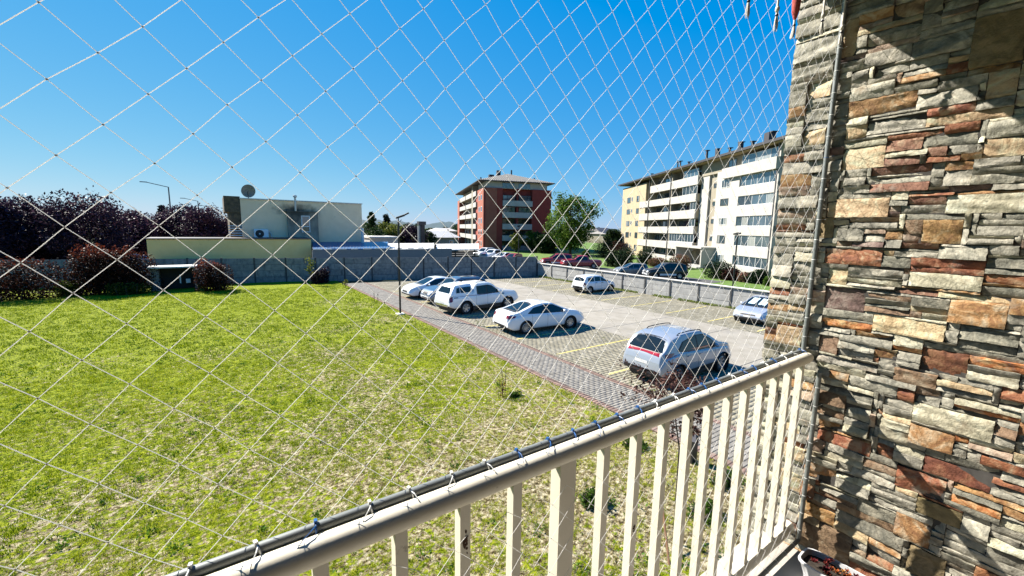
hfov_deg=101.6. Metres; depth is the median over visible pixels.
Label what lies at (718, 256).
window
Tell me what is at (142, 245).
plum tree
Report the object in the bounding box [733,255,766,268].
window
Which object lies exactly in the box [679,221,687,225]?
window
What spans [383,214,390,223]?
conifer
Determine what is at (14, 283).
hedge
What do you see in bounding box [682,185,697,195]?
window
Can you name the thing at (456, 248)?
white canopy
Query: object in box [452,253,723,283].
access lane
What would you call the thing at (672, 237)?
balcony railing
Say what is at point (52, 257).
plum tree
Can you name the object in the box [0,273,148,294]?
iron fence
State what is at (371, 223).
pointed tree
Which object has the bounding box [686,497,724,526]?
weed clump
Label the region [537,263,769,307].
side fence
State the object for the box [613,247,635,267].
garden bush
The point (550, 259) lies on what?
parked car
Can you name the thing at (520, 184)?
window
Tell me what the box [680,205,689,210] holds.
window
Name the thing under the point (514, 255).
parked car
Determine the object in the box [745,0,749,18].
hanging tassel
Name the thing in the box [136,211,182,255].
plum tree
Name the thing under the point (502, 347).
footpath
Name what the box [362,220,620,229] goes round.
hills
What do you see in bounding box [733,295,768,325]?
parked car
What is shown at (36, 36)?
sky
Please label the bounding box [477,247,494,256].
parked car
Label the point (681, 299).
weeds
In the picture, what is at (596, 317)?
driveway
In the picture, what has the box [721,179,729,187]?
window
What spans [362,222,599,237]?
woodland
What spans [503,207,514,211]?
window
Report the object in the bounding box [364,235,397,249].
house
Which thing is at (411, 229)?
plum tree
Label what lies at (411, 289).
parked car
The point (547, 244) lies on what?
dark tree
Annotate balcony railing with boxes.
[205,353,813,575]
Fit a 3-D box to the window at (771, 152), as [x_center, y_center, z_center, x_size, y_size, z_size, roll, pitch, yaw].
[29.557,-15.701,49.812,0.071,1.180,6.550,0,8,-5]
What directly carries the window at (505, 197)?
in the red building at (484, 210)
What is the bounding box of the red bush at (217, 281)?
[192,258,235,291]
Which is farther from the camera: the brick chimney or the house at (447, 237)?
the house at (447, 237)
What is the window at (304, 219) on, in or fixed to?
in the house at (328, 222)
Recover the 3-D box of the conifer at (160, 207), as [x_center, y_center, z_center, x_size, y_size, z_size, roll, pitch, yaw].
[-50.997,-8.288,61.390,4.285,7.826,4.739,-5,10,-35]
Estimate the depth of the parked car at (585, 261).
54.87 m
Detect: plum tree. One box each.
[0,193,67,259]
[0,200,42,259]
[17,203,91,259]
[24,185,143,259]
[86,207,159,255]
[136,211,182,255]
[152,202,205,236]
[172,202,228,236]
[400,222,430,242]
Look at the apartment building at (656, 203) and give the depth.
58.91 m
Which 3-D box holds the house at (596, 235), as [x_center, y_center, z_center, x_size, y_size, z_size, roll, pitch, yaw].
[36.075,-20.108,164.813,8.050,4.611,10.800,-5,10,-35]
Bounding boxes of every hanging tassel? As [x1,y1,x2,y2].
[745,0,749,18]
[773,0,779,31]
[790,0,800,39]
[819,0,825,34]
[838,0,845,44]
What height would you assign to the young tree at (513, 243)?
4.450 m
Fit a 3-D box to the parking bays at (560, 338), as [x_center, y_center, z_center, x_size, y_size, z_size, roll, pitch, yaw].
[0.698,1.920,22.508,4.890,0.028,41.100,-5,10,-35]
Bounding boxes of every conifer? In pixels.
[152,205,166,219]
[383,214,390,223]
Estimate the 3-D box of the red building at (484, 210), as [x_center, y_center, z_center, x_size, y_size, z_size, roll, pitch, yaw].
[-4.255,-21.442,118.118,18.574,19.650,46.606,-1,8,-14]
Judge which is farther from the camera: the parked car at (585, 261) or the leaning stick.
the parked car at (585, 261)
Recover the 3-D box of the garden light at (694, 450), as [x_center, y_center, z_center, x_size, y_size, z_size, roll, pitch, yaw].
[3.973,3.502,9.234,0.266,0.794,0.337,4,9,20]
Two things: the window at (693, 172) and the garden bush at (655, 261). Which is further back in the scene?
the window at (693, 172)
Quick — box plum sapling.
[616,358,709,518]
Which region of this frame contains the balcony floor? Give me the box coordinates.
[700,531,802,575]
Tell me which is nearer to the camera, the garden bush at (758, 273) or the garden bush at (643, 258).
the garden bush at (758, 273)
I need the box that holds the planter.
[798,548,864,575]
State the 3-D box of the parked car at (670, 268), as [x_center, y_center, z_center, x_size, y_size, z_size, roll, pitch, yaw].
[16.501,-1.883,45.101,4.507,1.814,2.040,0,8,-4]
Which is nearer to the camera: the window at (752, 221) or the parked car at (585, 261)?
the window at (752, 221)
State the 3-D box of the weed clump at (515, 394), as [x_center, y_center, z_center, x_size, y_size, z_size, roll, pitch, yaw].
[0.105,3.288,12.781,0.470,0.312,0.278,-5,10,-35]
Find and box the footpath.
[346,282,750,474]
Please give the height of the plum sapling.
3.128 m
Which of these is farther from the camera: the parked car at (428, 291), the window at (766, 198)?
the window at (766, 198)
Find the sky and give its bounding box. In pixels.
[0,0,798,228]
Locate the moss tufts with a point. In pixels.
(585, 358)
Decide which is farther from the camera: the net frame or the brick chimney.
the brick chimney
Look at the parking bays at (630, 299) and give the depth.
29.39 m
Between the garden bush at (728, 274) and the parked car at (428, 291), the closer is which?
the parked car at (428, 291)
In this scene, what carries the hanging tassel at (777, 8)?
hanging from the balcony ceiling
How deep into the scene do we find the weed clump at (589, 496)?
7.83 m
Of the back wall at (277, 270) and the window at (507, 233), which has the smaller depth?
the back wall at (277, 270)
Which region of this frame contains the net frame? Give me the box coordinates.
[164,0,850,575]
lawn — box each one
[0,281,746,575]
[501,243,770,291]
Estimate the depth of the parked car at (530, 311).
20.67 m
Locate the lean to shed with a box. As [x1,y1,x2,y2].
[312,241,451,257]
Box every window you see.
[301,216,310,231]
[502,182,514,187]
[502,219,513,223]
[502,230,513,234]
[503,195,514,200]
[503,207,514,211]
[519,183,529,188]
[519,196,530,200]
[519,207,529,212]
[519,219,529,223]
[661,234,667,240]
[661,248,666,254]
[662,221,668,226]
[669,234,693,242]
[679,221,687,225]
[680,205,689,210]
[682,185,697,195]
[684,168,698,177]
[689,219,694,225]
[690,202,696,209]
[715,254,722,260]
[717,235,724,242]
[718,217,726,224]
[720,198,727,205]
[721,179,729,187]
[728,159,736,167]
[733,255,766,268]
[734,236,768,247]
[736,216,770,225]
[738,193,773,205]
[740,170,775,186]
[742,146,778,163]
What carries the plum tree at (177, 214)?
on the rear car park
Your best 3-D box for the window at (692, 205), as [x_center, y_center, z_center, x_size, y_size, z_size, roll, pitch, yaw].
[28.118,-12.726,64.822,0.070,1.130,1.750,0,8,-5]
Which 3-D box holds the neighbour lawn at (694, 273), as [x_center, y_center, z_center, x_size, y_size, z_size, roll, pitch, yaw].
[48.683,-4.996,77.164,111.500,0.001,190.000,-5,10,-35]
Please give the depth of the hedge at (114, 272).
29.03 m
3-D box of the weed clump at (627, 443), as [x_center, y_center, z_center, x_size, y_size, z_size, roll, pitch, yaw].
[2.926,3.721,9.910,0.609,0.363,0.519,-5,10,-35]
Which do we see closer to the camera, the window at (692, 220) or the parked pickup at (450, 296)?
the parked pickup at (450, 296)
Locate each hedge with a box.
[0,256,68,301]
[62,243,163,295]
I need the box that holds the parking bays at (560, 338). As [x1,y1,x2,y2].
[368,280,755,431]
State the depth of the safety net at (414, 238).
0.90 m
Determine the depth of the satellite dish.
41.15 m
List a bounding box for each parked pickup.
[434,279,517,314]
[479,249,500,256]
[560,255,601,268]
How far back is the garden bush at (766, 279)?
40.60 m
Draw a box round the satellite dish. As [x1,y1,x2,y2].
[241,184,255,197]
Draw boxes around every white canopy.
[361,228,433,248]
[436,244,478,256]
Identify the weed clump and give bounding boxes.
[509,391,521,397]
[579,487,610,510]
[622,438,647,450]
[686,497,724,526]
[708,469,744,491]
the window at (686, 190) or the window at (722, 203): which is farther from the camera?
the window at (686, 190)
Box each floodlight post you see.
[395,212,408,314]
[732,232,740,285]
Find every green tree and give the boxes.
[378,221,403,242]
[543,190,602,254]
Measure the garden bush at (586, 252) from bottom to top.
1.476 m
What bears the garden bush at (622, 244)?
on the neighbour lawn at (694, 273)
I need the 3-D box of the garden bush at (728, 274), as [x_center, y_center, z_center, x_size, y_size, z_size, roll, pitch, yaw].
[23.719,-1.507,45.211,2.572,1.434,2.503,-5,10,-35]
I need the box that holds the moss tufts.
[403,283,753,422]
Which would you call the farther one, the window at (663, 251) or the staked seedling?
the window at (663, 251)
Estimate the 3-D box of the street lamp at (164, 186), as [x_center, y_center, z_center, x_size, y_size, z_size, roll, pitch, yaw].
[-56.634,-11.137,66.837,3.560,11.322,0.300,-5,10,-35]
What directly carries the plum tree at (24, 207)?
on the rear car park
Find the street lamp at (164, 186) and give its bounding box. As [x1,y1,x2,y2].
[139,181,170,210]
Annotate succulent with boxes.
[809,557,858,575]
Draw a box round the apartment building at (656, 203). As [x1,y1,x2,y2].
[618,131,792,275]
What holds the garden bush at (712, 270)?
on the neighbour lawn at (694, 273)
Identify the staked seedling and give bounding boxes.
[496,367,505,397]
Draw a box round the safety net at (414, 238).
[0,0,841,575]
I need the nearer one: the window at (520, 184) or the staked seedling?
the staked seedling
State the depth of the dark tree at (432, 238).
77.90 m
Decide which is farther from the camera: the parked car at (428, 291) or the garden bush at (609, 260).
the garden bush at (609, 260)
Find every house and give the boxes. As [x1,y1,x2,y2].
[145,195,361,258]
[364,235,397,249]
[415,231,460,244]
[428,228,455,234]
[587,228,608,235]
[588,231,606,242]
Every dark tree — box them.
[368,227,387,235]
[425,231,437,248]
[529,231,560,252]
[603,229,621,251]
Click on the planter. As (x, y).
(809, 567)
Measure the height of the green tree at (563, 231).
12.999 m
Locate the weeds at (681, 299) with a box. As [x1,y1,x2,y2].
[538,275,735,308]
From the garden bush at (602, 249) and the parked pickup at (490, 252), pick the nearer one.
the parked pickup at (490, 252)
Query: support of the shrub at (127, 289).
on the lawn at (321, 497)
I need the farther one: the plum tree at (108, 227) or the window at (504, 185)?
the window at (504, 185)
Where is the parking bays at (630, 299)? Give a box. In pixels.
[483,276,764,334]
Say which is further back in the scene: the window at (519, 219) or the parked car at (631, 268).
the window at (519, 219)
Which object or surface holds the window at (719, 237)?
in the apartment building at (656, 203)
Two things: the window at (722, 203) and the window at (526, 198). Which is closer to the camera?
the window at (722, 203)
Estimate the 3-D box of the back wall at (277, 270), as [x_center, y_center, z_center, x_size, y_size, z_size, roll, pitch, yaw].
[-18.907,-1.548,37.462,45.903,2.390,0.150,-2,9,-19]
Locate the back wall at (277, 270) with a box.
[0,256,537,288]
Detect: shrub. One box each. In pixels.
[54,280,83,296]
[101,280,156,295]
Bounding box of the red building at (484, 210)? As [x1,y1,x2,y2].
[455,170,554,249]
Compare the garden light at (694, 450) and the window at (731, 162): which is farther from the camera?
the window at (731, 162)
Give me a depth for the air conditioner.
41.51 m
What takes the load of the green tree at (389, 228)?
on the rear car park
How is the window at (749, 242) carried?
in the apartment building at (656, 203)
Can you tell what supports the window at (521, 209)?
in the red building at (484, 210)
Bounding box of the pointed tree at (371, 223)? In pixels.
[364,211,376,234]
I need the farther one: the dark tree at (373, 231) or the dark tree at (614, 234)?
the dark tree at (614, 234)
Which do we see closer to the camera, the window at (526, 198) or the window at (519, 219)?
the window at (526, 198)
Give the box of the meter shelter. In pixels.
[147,264,197,290]
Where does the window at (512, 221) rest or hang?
in the red building at (484, 210)
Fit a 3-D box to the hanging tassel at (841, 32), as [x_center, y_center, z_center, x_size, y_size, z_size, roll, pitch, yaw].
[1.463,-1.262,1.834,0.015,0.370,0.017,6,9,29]
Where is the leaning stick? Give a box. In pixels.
[663,509,669,564]
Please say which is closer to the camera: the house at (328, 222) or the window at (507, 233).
the house at (328, 222)
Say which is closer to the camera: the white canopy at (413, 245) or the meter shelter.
the meter shelter
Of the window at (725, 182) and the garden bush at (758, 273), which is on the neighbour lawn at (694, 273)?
the garden bush at (758, 273)
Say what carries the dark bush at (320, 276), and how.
on the lawn at (321, 497)
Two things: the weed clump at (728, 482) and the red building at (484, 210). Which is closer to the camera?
the weed clump at (728, 482)
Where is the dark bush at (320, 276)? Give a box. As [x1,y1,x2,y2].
[310,266,329,283]
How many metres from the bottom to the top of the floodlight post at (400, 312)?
5.899 m
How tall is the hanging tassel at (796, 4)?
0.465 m
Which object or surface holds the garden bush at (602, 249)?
on the neighbour lawn at (694, 273)
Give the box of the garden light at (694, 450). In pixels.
[690,434,698,463]
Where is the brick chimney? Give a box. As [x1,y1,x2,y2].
[417,221,425,242]
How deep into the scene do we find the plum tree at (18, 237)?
38.98 m
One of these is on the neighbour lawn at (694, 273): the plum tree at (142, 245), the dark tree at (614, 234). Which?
the dark tree at (614, 234)
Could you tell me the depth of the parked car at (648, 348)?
14.20 m
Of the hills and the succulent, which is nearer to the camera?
the succulent
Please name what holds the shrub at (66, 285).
on the lawn at (321, 497)
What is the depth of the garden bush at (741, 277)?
43.34 m
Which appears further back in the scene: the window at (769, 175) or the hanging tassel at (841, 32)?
the window at (769, 175)
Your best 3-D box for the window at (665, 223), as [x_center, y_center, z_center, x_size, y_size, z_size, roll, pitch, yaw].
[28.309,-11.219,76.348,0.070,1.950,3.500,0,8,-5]
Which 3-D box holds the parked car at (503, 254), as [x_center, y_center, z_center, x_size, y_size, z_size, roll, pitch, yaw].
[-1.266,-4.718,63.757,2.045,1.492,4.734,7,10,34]
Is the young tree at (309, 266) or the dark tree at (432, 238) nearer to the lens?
the young tree at (309, 266)
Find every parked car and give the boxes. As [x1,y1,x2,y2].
[401,276,447,298]
[420,274,485,301]
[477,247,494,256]
[492,252,509,256]
[493,299,583,334]
[506,253,522,256]
[540,253,572,264]
[572,274,614,293]
[613,263,647,274]
[623,323,730,385]
[642,262,687,279]
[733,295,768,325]
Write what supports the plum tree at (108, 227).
on the rear car park
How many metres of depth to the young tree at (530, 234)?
92.86 m
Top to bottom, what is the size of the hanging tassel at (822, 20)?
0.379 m
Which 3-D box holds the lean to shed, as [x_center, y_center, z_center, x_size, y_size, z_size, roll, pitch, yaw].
[-14.520,-3.318,45.714,14.453,3.312,6.378,-5,10,-35]
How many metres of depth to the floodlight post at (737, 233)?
39.48 m
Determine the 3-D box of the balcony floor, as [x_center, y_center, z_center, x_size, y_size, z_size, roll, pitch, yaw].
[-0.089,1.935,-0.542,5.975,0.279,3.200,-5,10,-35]
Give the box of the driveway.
[484,278,773,368]
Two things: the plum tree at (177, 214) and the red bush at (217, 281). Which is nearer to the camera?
the red bush at (217, 281)
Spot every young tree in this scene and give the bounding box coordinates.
[304,256,315,284]
[509,233,524,251]
[524,230,535,251]
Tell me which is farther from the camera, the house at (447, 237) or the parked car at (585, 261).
the house at (447, 237)
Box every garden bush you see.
[581,250,589,256]
[592,239,612,257]
[604,249,620,266]
[608,240,632,256]
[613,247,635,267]
[636,249,655,263]
[648,257,666,266]
[669,254,693,267]
[700,259,737,278]
[719,267,742,280]
[737,272,752,281]
[745,269,768,283]
[762,276,770,285]
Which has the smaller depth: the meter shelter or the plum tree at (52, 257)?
the meter shelter
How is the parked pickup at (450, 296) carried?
on the parking bays at (560, 338)
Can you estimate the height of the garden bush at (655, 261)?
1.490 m
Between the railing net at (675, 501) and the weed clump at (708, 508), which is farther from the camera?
the weed clump at (708, 508)
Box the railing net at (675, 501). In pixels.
[383,373,815,575]
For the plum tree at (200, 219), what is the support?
on the rear car park
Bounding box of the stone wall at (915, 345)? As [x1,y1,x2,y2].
[750,0,1023,575]
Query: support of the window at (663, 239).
in the apartment building at (656, 203)
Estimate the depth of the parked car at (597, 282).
33.84 m
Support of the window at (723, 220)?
in the apartment building at (656, 203)
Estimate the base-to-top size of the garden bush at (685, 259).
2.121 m
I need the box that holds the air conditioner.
[254,229,271,236]

